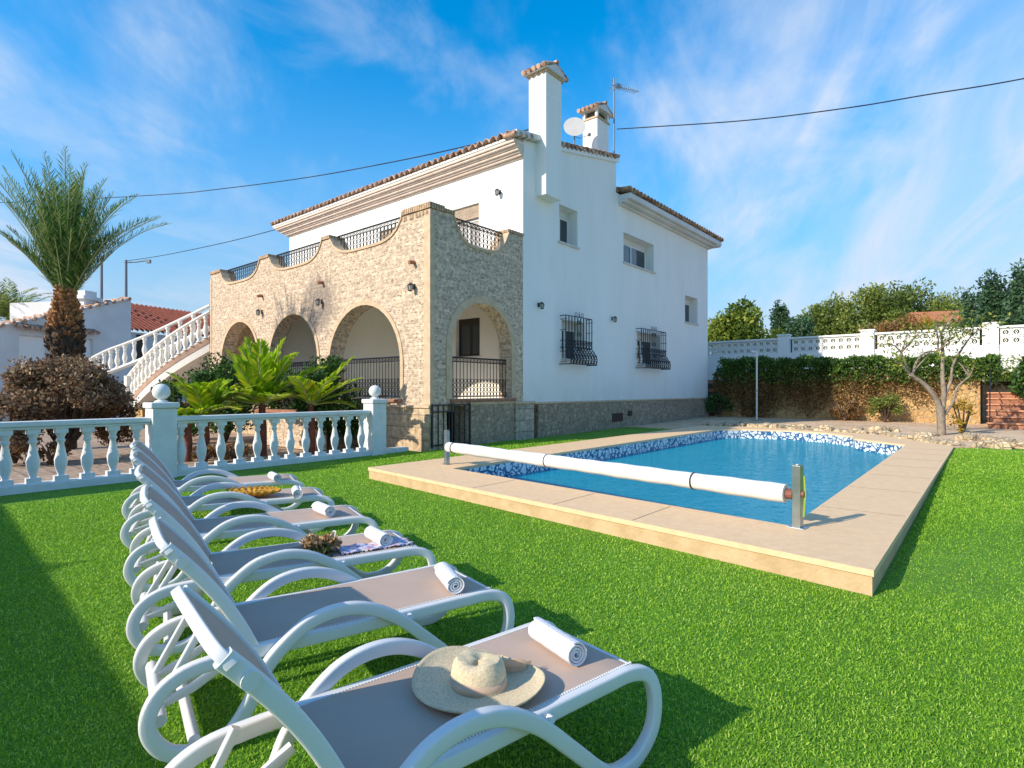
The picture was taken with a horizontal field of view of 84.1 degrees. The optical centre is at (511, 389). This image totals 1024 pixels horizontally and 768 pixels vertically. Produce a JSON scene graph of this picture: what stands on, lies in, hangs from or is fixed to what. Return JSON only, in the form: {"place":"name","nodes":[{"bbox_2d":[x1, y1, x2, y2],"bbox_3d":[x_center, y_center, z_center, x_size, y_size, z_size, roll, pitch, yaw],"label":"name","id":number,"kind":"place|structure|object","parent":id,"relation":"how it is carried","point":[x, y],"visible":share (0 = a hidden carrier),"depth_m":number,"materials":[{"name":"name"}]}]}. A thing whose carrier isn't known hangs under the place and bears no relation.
{"place":"outdoors","nodes":[
{"label":"outdoors","id":0,"kind":"place"},
{"bbox_2d":[0,428,358,483],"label":"patio","id":1,"kind":"structure","parent":0,"point":[46,472],"depth_m":12.03,"materials":[{"name":"beige stone"}]},
{"bbox_2d":[12,447,27,463],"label":"plant","id":2,"kind":"object","parent":1,"relation":"on","point":[14,459],"visible":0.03,"depth_m":10.77,"materials":[{"name":"brown plant"}]},
{"bbox_2d":[0,386,43,463],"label":"bush","id":3,"kind":"object","parent":1,"relation":"on","point":[18,439],"visible":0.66,"depth_m":10.41,"materials":[{"name":"brown plant"}]},
{"bbox_2d":[38,438,72,464],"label":"plant","id":4,"kind":"object","parent":1,"relation":"on","point":[49,456],"visible":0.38,"depth_m":10.53,"materials":[{"name":"brown plant"}]},
{"bbox_2d":[0,353,134,449],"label":"dry shrub","id":5,"kind":"object","parent":1,"relation":"on","point":[34,383],"visible":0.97,"depth_m":10.94,"materials":[{"name":"brown plant"}]},
{"bbox_2d":[0,146,170,448],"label":"palm tree","id":6,"kind":"object","parent":1,"relation":"on","point":[64,244],"visible":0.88,"depth_m":13.21,"materials":[{"name":"green plant"}]},
{"bbox_2d":[89,381,142,447],"bbox_3d":[-8.598,0.591,12.244,0.996,1.633,1.068,0,0,3],"label":"bush","id":7,"kind":"object","parent":1,"relation":"on","point":[104,434],"visible":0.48,"depth_m":12.21,"materials":[{"name":"brown plant"}]},
{"bbox_2d":[89,304,209,427],"bbox_3d":[-13.287,-0.856,21.732,6.338,4.912,2.774,0,0,28],"label":"outdoor staircase","id":8,"kind":"structure","parent":1,"relation":"on","point":[148,376],"depth_m":20.21,"materials":[{"name":"white paint"}]},
{"bbox_2d":[149,367,209,437],"bbox_3d":[-9.073,0.391,15.724,1.693,2.038,1.686,0,0,-16],"label":"bush","id":9,"kind":"object","parent":1,"relation":"on","point":[175,394],"visible":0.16,"depth_m":15.47,"materials":[{"name":"green plant"}]},
{"bbox_2d":[191,442,217,461],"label":"plant","id":10,"kind":"object","parent":1,"relation":"on","point":[211,450],"visible":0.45,"depth_m":10.83,"materials":[{"name":"brown plant"}]},
{"bbox_2d":[191,352,258,441],"bbox_3d":[-7.590,0.203,15.204,2.304,2.417,1.957,0,0,40],"label":"bush","id":11,"kind":"object","parent":1,"relation":"on","point":[218,371],"visible":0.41,"depth_m":14.70,"materials":[{"name":"green plant"}]},
{"bbox_2d":[224,442,252,459],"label":"plant","id":12,"kind":"object","parent":1,"relation":"on","point":[230,452],"visible":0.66,"depth_m":11.04,"materials":[{"name":"brown plant"}]},
{"bbox_2d":[265,367,303,409],"bbox_3d":[-5.754,0.441,14.835,1.442,2.049,1.446,0,0,-20],"label":"bush","id":13,"kind":"object","parent":1,"relation":"on","point":[278,404],"visible":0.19,"depth_m":14.55,"materials":[{"name":"green plant"}]},
{"bbox_2d":[254,408,325,450],"bbox_3d":[-5.463,0.950,13.922,2.900,0.900,0.400,0,0,40],"label":"brick planter","id":14,"kind":"object","parent":1,"relation":"on","point":[282,429],"visible":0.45,"depth_m":13.74,"materials":[{"name":"stone"}]},
{"bbox_2d":[290,354,364,448],"bbox_3d":[-4.458,0.263,13.356,1.773,2.294,2.137,0,0,18],"label":"bush","id":15,"kind":"object","parent":1,"relation":"on","point":[333,366],"visible":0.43,"depth_m":13.32,"materials":[{"name":"green plant"}]},
{"bbox_2d":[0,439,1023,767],"bbox_3d":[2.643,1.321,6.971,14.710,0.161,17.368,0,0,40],"label":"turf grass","id":16,"kind":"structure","parent":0,"point":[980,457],"depth_m":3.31,"materials":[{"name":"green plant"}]},
{"bbox_2d":[120,450,334,548],"bbox_3d":[-2.680,0.981,5.488,1.776,0.846,0.640,0,0,-29],"label":"sun lounger","id":17,"kind":"object","parent":16,"relation":"on","point":[196,500],"visible":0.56,"depth_m":5.32,"materials":[{"name":"white plastic"}]},
{"bbox_2d":[226,486,280,496],"bbox_3d":[-2.518,1.001,5.533,0.566,0.080,0.324,0,0,5],"label":"woven tray","id":18,"kind":"object","parent":17,"relation":"on","point":[257,491],"visible":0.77,"depth_m":5.59,"materials":[{"name":"gold wicker"}]},
{"bbox_2d":[291,485,302,498],"bbox_3d":[-2.098,0.999,5.534,0.088,0.091,0.278,11,-4,-23],"label":"rolled towel","id":19,"kind":"object","parent":17,"relation":"on","point":[297,492],"visible":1,"depth_m":5.42,"materials":[{"name":"white fabric"}]},
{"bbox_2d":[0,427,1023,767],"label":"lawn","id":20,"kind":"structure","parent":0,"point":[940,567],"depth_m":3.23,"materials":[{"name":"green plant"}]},
{"bbox_2d":[122,441,304,524],"bbox_3d":[-3.325,0.981,6.451,1.776,0.846,0.640,0,0,-28],"label":"sun lounger","id":21,"kind":"object","parent":20,"relation":"on","point":[188,483],"visible":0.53,"depth_m":6.34,"materials":[{"name":"white plastic"}]},
{"bbox_2d":[268,471,281,481],"bbox_3d":[-2.717,0.997,6.493,0.090,0.088,0.278,37,-21,-30],"label":"rolled towel","id":22,"kind":"object","parent":21,"relation":"on","point":[274,476],"visible":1,"depth_m":6.40,"materials":[{"name":"white fabric"}]},
{"bbox_2d":[123,464,378,591],"bbox_3d":[-2.015,0.981,4.530,1.760,0.846,0.640,0,0,-30],"label":"sun lounger","id":23,"kind":"object","parent":20,"relation":"on","point":[211,526],"visible":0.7,"depth_m":4.35,"materials":[{"name":"white plastic"}]},
{"bbox_2d":[311,501,334,516],"bbox_3d":[-1.568,0.992,4.721,0.090,0.088,0.278,-31,20,-36],"label":"rolled towel","id":24,"kind":"object","parent":23,"relation":"on","point":[323,508],"visible":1,"depth_m":4.64,"materials":[{"name":"white fabric"}]},
{"bbox_2d":[126,484,436,656],"bbox_3d":[-1.397,0.981,3.608,1.727,0.846,0.640,0,0,-32],"label":"sun lounger","id":25,"kind":"object","parent":20,"relation":"on","point":[233,565],"visible":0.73,"depth_m":3.39,"materials":[{"name":"white plastic"}]},
{"bbox_2d":[290,531,342,556],"bbox_3d":[-1.264,0.987,3.627,0.364,0.141,0.248,0,0,20],"label":"dried bouquet","id":26,"kind":"object","parent":25,"relation":"on","point":[325,544],"visible":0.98,"depth_m":3.58,"materials":[{"name":"brown plant"}]},
{"bbox_2d":[338,537,414,554],"bbox_3d":[-0.906,1.037,3.767,0.483,0.028,0.205,0,0,-32],"label":"printed scarf","id":27,"kind":"object","parent":25,"relation":"on","point":[361,547],"visible":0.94,"depth_m":3.73,"materials":[{"name":"multicoloured fabric"}]},
{"bbox_2d":[364,526,392,545],"bbox_3d":[-0.914,1.000,3.868,0.091,0.088,0.278,-46,25,-27],"label":"rolled towel","id":28,"kind":"object","parent":27,"relation":"on","point":[376,535],"visible":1,"depth_m":3.79,"materials":[{"name":"white fabric"}]},
{"bbox_2d":[133,516,514,762],"bbox_3d":[-0.842,0.981,2.776,1.670,0.846,0.640,0,0,-35],"label":"sun lounger","id":29,"kind":"object","parent":20,"relation":"on","point":[273,630],"visible":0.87,"depth_m":2.54,"materials":[{"name":"white plastic"}]},
{"bbox_2d":[434,562,463,593],"bbox_3d":[-0.334,0.993,3.002,0.090,0.088,0.278,-12,4,-21],"label":"rolled towel","id":30,"kind":"object","parent":29,"relation":"on","point":[450,578],"visible":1,"depth_m":2.91,"materials":[{"name":"white fabric"}]},
{"bbox_2d":[165,585,661,767],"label":"sun lounger","id":31,"kind":"object","parent":20,"relation":"on","point":[389,719],"visible":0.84,"depth_m":1.78,"materials":[{"name":"white plastic"}]},
{"bbox_2d":[412,646,545,713],"bbox_3d":[-0.118,0.992,1.995,0.477,0.105,0.436,0,0,25],"label":"straw hat","id":32,"kind":"object","parent":31,"relation":"on","point":[457,679],"visible":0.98,"depth_m":1.95,"materials":[{"name":"beige wicker"}]},
{"bbox_2d":[528,617,586,665],"bbox_3d":[0.176,0.996,2.249,0.090,0.088,0.278,43,-21,-24],"label":"rolled towel","id":33,"kind":"object","parent":31,"relation":"on","point":[569,649],"visible":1,"depth_m":2.19,"materials":[{"name":"white fabric"}]},
{"bbox_2d":[368,425,953,595],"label":"swimming pool","id":34,"kind":"structure","parent":20,"relation":"on","point":[851,537],"depth_m":6.02,"materials":[{"name":"stone"}]},
{"bbox_2d":[443,430,808,529],"bbox_3d":[0.733,0.940,7.142,0.177,0.560,5.708,0,0,-40],"label":"pool cover roller","id":35,"kind":"object","parent":34,"relation":"on","point":[773,491],"visible":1,"depth_m":6.01,"materials":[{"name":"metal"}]},
{"bbox_2d":[506,438,890,524],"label":"water","id":36,"kind":"structure","parent":34,"relation":"in","point":[830,470],"depth_m":10.26,"materials":[{"name":"blue liquid"}]},
{"bbox_2d":[0,0,1023,353],"label":"sky","id":37,"kind":"structure","parent":0,"point":[156,97],"materials":[{"name":"blue"}]},
{"bbox_2d":[627,412,1023,448],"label":"terrace","id":38,"kind":"structure","parent":0,"point":[911,428],"depth_m":19.19,"materials":[{"name":"beige stone"}]},
{"bbox_2d":[708,380,719,391],"bbox_3d":[8.012,0.340,26.165,3.150,1.520,0.550,0,0,40],"label":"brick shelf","id":39,"kind":"object","parent":38,"relation":"on","point":[710,381],"visible":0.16,"depth_m":25.14,"materials":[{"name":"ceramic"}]},
{"bbox_2d":[705,393,734,414],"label":"plant","id":40,"kind":"object","parent":38,"relation":"on","point":[717,407],"visible":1,"depth_m":24.42,"materials":[{"name":"green plant"}]},
{"bbox_2d":[751,350,762,420],"bbox_3d":[9.422,-0.165,21.943,0.428,2.731,0.320,0,0,-20],"label":"outdoor shower","id":41,"kind":"object","parent":38,"relation":"on","point":[756,390],"visible":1,"depth_m":21.93,"materials":[{"name":"white metal"}]},
{"bbox_2d":[829,394,861,420],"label":"plant","id":42,"kind":"object","parent":38,"relation":"on","point":[852,411],"visible":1,"depth_m":21.35,"materials":[{"name":"brown plant"}]},
{"bbox_2d":[715,378,980,423],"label":"retaining wall","id":43,"kind":"structure","parent":38,"relation":"on","point":[970,391],"depth_m":21.03,"materials":[{"name":"stone"}]},
{"bbox_2d":[712,353,1002,417],"bbox_3d":[12.719,-0.119,22.114,9.726,2.725,1.490,0,0,40],"label":"clipped hedge","id":44,"kind":"object","parent":43,"relation":"on","point":[842,371],"visible":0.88,"depth_m":22.08,"materials":[{"name":"green plant"}]},
{"bbox_2d":[701,421,1023,448],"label":"edging stones","id":45,"kind":"object","parent":38,"relation":"on","point":[993,442],"visible":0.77,"depth_m":14.49,"materials":[{"name":"beige stone"}]},
{"bbox_2d":[865,392,905,421],"bbox_3d":[13.479,0.618,20.576,1.191,1.186,1.230,0,0,1],"label":"plant","id":46,"kind":"object","parent":38,"relation":"on","point":[880,405],"visible":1,"depth_m":20.32,"materials":[{"name":"green plant"}]},
{"bbox_2d":[869,304,1010,434],"bbox_3d":[11.322,-0.492,15.284,3.331,3.690,1.629,0,0,-1],"label":"pruned tree","id":47,"kind":"object","parent":38,"relation":"on","point":[941,412],"visible":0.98,"depth_m":15.36,"materials":[{"name":"grey plant"}]},
{"bbox_2d":[947,397,977,433],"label":"plant","id":48,"kind":"object","parent":38,"relation":"on","point":[961,423],"visible":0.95,"depth_m":15.42,"materials":[{"name":"yellow plant"}]},
{"bbox_2d":[986,367,1023,429],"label":"brick steps","id":49,"kind":"structure","parent":38,"relation":"on","point":[1005,410],"depth_m":17.73,"materials":[{"name":"brick"}]},
{"bbox_2d":[1007,353,1023,398],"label":"bush","id":50,"kind":"object","parent":38,"relation":"on","point":[1017,381],"visible":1,"depth_m":17.73,"materials":[{"name":"green plant"}]},
{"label":"upper terrain","id":51,"kind":"structure","parent":0,"visible":0},
{"bbox_2d":[708,295,772,353],"bbox_3d":[14.531,-3.137,36.868,4.532,5.914,4.025,0,0,40],"label":"leafy tree","id":52,"kind":"object","parent":51,"relation":"on","point":[739,322],"visible":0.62,"depth_m":35.90,"materials":[{"name":"green plant"}]},
{"bbox_2d":[755,327,785,352],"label":"leafy tree","id":53,"kind":"object","parent":51,"relation":"on","point":[779,330],"visible":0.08,"depth_m":39.54,"materials":[{"name":"green plant"}]},
{"bbox_2d":[768,299,790,335],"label":"cypress tree","id":54,"kind":"object","parent":51,"relation":"on","point":[780,317],"visible":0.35,"depth_m":41.79,"materials":[{"name":"green plant"}]},
{"bbox_2d":[783,312,816,352],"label":"conifer tree","id":55,"kind":"object","parent":51,"relation":"on","point":[800,326],"visible":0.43,"depth_m":38.66,"materials":[{"name":"green plant"}]},
{"bbox_2d":[800,291,875,349],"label":"olive tree","id":56,"kind":"object","parent":51,"relation":"on","point":[838,317],"visible":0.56,"depth_m":42.70,"materials":[{"name":"green plant"}]},
{"bbox_2d":[708,322,1023,419],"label":"screen block wall","id":57,"kind":"structure","parent":51,"relation":"on","point":[865,343],"depth_m":23.76,"materials":[{"name":"white paint"}]},
{"bbox_2d":[842,280,925,341],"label":"olive tree","id":58,"kind":"object","parent":51,"relation":"on","point":[882,303],"visible":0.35,"depth_m":44.34,"materials":[{"name":"green plant"}]},
{"bbox_2d":[854,312,936,348],"bbox_3d":[22.123,-2.349,33.225,4.425,4.308,4.410,0,0,-27],"label":"autumn tree","id":59,"kind":"object","parent":51,"relation":"on","point":[884,326],"visible":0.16,"depth_m":32.55,"materials":[{"name":"brown plant"}]},
{"bbox_2d":[909,313,937,343],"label":"autumn tree","id":60,"kind":"object","parent":51,"relation":"on","point":[926,320],"visible":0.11,"depth_m":33.79,"materials":[{"name":"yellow plant"}]},
{"bbox_2d":[908,276,977,311],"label":"pine tree","id":61,"kind":"object","parent":51,"relation":"on","point":[940,303],"visible":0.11,"depth_m":45.28,"materials":[{"name":"green plant"}]},
{"bbox_2d":[906,311,981,345],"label":"distant house","id":62,"kind":"structure","parent":51,"relation":"on","point":[937,313],"depth_m":40.28,"materials":[{"name":"orange paint"}]},
{"bbox_2d":[955,285,978,343],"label":"pine tree","id":63,"kind":"object","parent":51,"relation":"on","point":[966,301],"visible":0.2,"depth_m":33.84,"materials":[{"name":"green plant"}]},
{"bbox_2d":[963,268,1014,344],"bbox_3d":[23.023,-2.979,26.936,2.360,5.636,2.709,0,0,-13],"label":"pine tree","id":64,"kind":"object","parent":51,"relation":"on","point":[990,298],"visible":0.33,"depth_m":26.77,"materials":[{"name":"green plant"}]},
{"bbox_2d":[980,354,1019,389],"bbox_3d":[18.348,-0.729,21.496,1.740,1.878,1.710,0,0,40],"label":"bush","id":65,"kind":"object","parent":51,"relation":"on","point":[1005,375],"visible":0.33,"depth_m":20.96,"materials":[{"name":"green plant"}]},
{"bbox_2d":[999,257,1023,342],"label":"pine tree","id":66,"kind":"object","parent":51,"relation":"on","point":[1016,295],"visible":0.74,"depth_m":25.03,"materials":[{"name":"green plant"}]},
{"label":"ground","id":67,"kind":"structure","parent":0,"visible":0},
{"bbox_2d":[0,277,51,320],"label":"palm tree","id":68,"kind":"object","parent":67,"relation":"on","point":[4,309],"visible":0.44,"depth_m":29.61,"materials":[{"name":"green plant"}]},
{"bbox_2d":[0,290,131,421],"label":"neighbour house","id":69,"kind":"structure","parent":67,"relation":"on","point":[107,323],"depth_m":26.12,"materials":[{"name":"paint"}]},
{"bbox_2d":[100,256,102,297],"bbox_3d":[-23.870,-3.182,33.000,0.185,9.163,0.185,0,0,-23],"label":"mast pole","id":70,"kind":"object","parent":67,"relation":"on","point":[101,280],"visible":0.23,"depth_m":32.94,"materials":[{"name":"grey metal"}]},
{"bbox_2d":[124,259,150,296],"bbox_3d":[-21.786,-3.075,33.000,1.521,8.950,0.200,0,0,0],"label":"street lamp","id":71,"kind":"object","parent":67,"relation":"on","point":[126,281],"visible":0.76,"depth_m":32.96,"materials":[{"name":"grey metal"}]},
{"bbox_2d":[127,230,273,260],"bbox_3d":[-16.180,-7.201,28.887,14.989,0.571,0.364,0,0,35],"label":"overhead cable","id":72,"kind":"object","parent":71,"relation":"attached to","point":[203,247],"visible":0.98,"depth_m":28.17,"materials":[{"name":"black plastic"}]},
{"bbox_2d":[131,303,209,401],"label":"tiled outbuilding","id":73,"kind":"structure","parent":67,"relation":"on","point":[147,318],"depth_m":33.67,"materials":[{"name":"tile"}]},
{"bbox_2d":[136,334,142,373],"bbox_3d":[-20.605,-1.416,31.483,0.029,3.232,0.450,0,0,22],"label":"window","id":74,"kind":"structure","parent":73,"relation":"in","point":[139,345],"depth_m":31.41,"materials":[{"name":"brown glass"}]},
{"bbox_2d":[177,405,219,461],"bbox_3d":[-6.354,0.902,11.165,1.236,1.204,1.332,0,0,40],"label":"garden palm","id":75,"kind":"object","parent":67,"relation":"on","point":[188,441],"visible":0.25,"depth_m":11.13,"materials":[{"name":"green plant"}]},
{"bbox_2d":[0,384,408,495],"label":"garden balustrade","id":76,"kind":"object","parent":67,"relation":"on","point":[162,421],"visible":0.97,"depth_m":8.82,"materials":[{"name":"paint"}]},
{"bbox_2d":[166,372,254,458],"bbox_3d":[-6.231,0.569,11.623,2.000,1.868,1.694,0,0,40],"label":"garden palm","id":77,"kind":"object","parent":67,"relation":"on","point":[197,395],"visible":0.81,"depth_m":11.40,"materials":[{"name":"green plant"}]},
{"bbox_2d":[217,336,326,455],"bbox_3d":[-5.333,0.171,12.216,2.219,2.664,2.467,0,0,40],"label":"garden palm","id":78,"kind":"object","parent":67,"relation":"on","point":[262,371],"visible":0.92,"depth_m":11.92,"materials":[{"name":"green plant"}]},
{"bbox_2d":[275,355,365,454],"bbox_3d":[-4.317,0.365,12.341,2.106,2.275,1.881,0,0,40],"label":"garden palm","id":79,"kind":"object","parent":67,"relation":"on","point":[309,392],"visible":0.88,"depth_m":12.27,"materials":[{"name":"green plant"}]},
{"bbox_2d":[209,60,723,451],"bbox_3d":[-1.121,-4.101,22.726,13.136,11.202,16.857,0,0,40],"label":"villa","id":80,"kind":"object","parent":67,"relation":"on","point":[467,340],"visible":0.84,"depth_m":16.24,"materials":[{"name":"white plaster"},{"name":"limestone brick"},{"name":"roof tile"}]},
{"bbox_2d":[256,309,262,315],"bbox_3d":[-7.756,-2.367,17.384,0.130,0.203,0.198,0,0,40],"label":"wall lantern","id":81,"kind":"object","parent":80,"relation":"attached to","point":[257,312],"depth_m":17.35,"materials":[{"name":"white glass"}]},
{"bbox_2d":[0,129,528,202],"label":"overhead cable","id":82,"kind":"object","parent":80,"relation":"attached to","point":[304,177],"visible":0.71,"depth_m":23.85,"materials":[{"name":"black plastic"}]},
{"bbox_2d":[315,298,322,305],"bbox_3d":[-5.186,-2.347,15.219,0.130,0.203,0.198,0,0,40],"label":"wall lantern","id":83,"kind":"object","parent":80,"relation":"attached to","point":[317,301],"depth_m":15.17,"materials":[{"name":"white glass"}]},
{"bbox_2d":[381,228,394,239],"bbox_3d":[-3.813,-4.042,18.604,1.400,2.464,0.130,0,0,40],"label":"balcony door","id":84,"kind":"structure","parent":80,"relation":"in","point":[393,228],"depth_m":18.81,"materials":[{"name":"white"}]},
{"bbox_2d":[407,283,414,291],"bbox_3d":[-2.272,-2.307,12.765,0.130,0.203,0.198,0,0,40],"label":"wall lantern","id":85,"kind":"object","parent":80,"relation":"attached to","point":[410,286],"depth_m":12.72,"materials":[{"name":"black metal"}]},
{"bbox_2d":[455,204,478,245],"bbox_3d":[-1.262,-4.042,16.456,1.070,2.464,0.130,0,0,40],"label":"balcony door","id":86,"kind":"structure","parent":80,"relation":"in","point":[471,212],"depth_m":16.38,"materials":[{"name":"white"}]},
{"bbox_2d":[454,318,480,358],"bbox_3d":[-1.235,-1.475,16.349,1.050,1.150,0.220,0,0,40],"label":"window","id":87,"kind":"structure","parent":80,"relation":"in","point":[469,329],"depth_m":16.42,"materials":[{"name":"brown glass"}]},
{"bbox_2d":[494,188,500,195],"bbox_3d":[-0.392,-5.367,15.432,0.130,0.203,0.198,0,0,40],"label":"wall lantern","id":88,"kind":"object","parent":80,"relation":"attached to","point":[497,191],"depth_m":15.39,"materials":[{"name":"white metal"}]},
{"bbox_2d":[538,302,544,308],"bbox_3d":[0.798,-2.287,15.434,0.198,0.203,0.130,0,0,40],"label":"wall lantern","id":89,"kind":"object","parent":80,"relation":"attached to","point":[541,305],"depth_m":15.39,"materials":[{"name":"black metal"}]},
{"bbox_2d":[558,210,579,249],"bbox_3d":[1.515,-4.754,16.719,0.460,1.128,1.070,0,0,40],"label":"window","id":90,"kind":"structure","parent":80,"relation":"in","point":[563,216],"depth_m":16.98,"materials":[{"name":"white"}]},
{"bbox_2d":[560,322,586,362],"bbox_3d":[1.680,-1.419,16.914,0.460,1.198,1.320,0,0,40],"label":"window","id":91,"kind":"structure","parent":80,"relation":"in","point":[565,354],"depth_m":17.14,"materials":[{"name":"white"}]},
{"bbox_2d":[564,117,590,143],"bbox_3d":[2.115,-7.961,18.390,0.883,1.822,0.230,0,0,10],"label":"satellite dish","id":92,"kind":"object","parent":80,"relation":"attached to","point":[574,126],"visible":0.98,"depth_m":18.40,"materials":[{"name":"grey metal"}]},
{"bbox_2d":[610,77,637,153],"bbox_3d":[3.826,-8.475,19.232,1.052,3.950,0.400,0,0,-22],"label":"tv antenna","id":93,"kind":"object","parent":80,"relation":"attached to","point":[618,85],"visible":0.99,"depth_m":19.07,"materials":[{"name":"grey metal"}]},
{"bbox_2d":[617,78,1023,129],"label":"overhead cable","id":94,"kind":"object","parent":93,"relation":"attached to","point":[831,109],"visible":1,"depth_m":15.44,"materials":[{"name":"black plastic"}]},
{"bbox_2d":[623,237,655,273],"bbox_3d":[4.337,-4.769,20.070,0.460,1.058,2.370,0,0,40],"label":"window","id":95,"kind":"structure","parent":80,"relation":"in","point":[633,252],"depth_m":20.31,"materials":[{"name":"white"}]},
{"bbox_2d":[636,334,659,366],"bbox_3d":[4.807,-1.429,20.628,0.460,1.178,1.870,0,0,40],"label":"window","id":96,"kind":"structure","parent":80,"relation":"in","point":[640,361],"depth_m":20.80,"materials":[{"name":"white"}]},
{"bbox_2d":[684,298,698,325],"bbox_3d":[7.271,-3.254,23.554,0.460,1.128,1.400,0,0,40],"label":"window","id":97,"kind":"structure","parent":80,"relation":"in","point":[687,301],"depth_m":23.92,"materials":[{"name":"white"}]}
]}

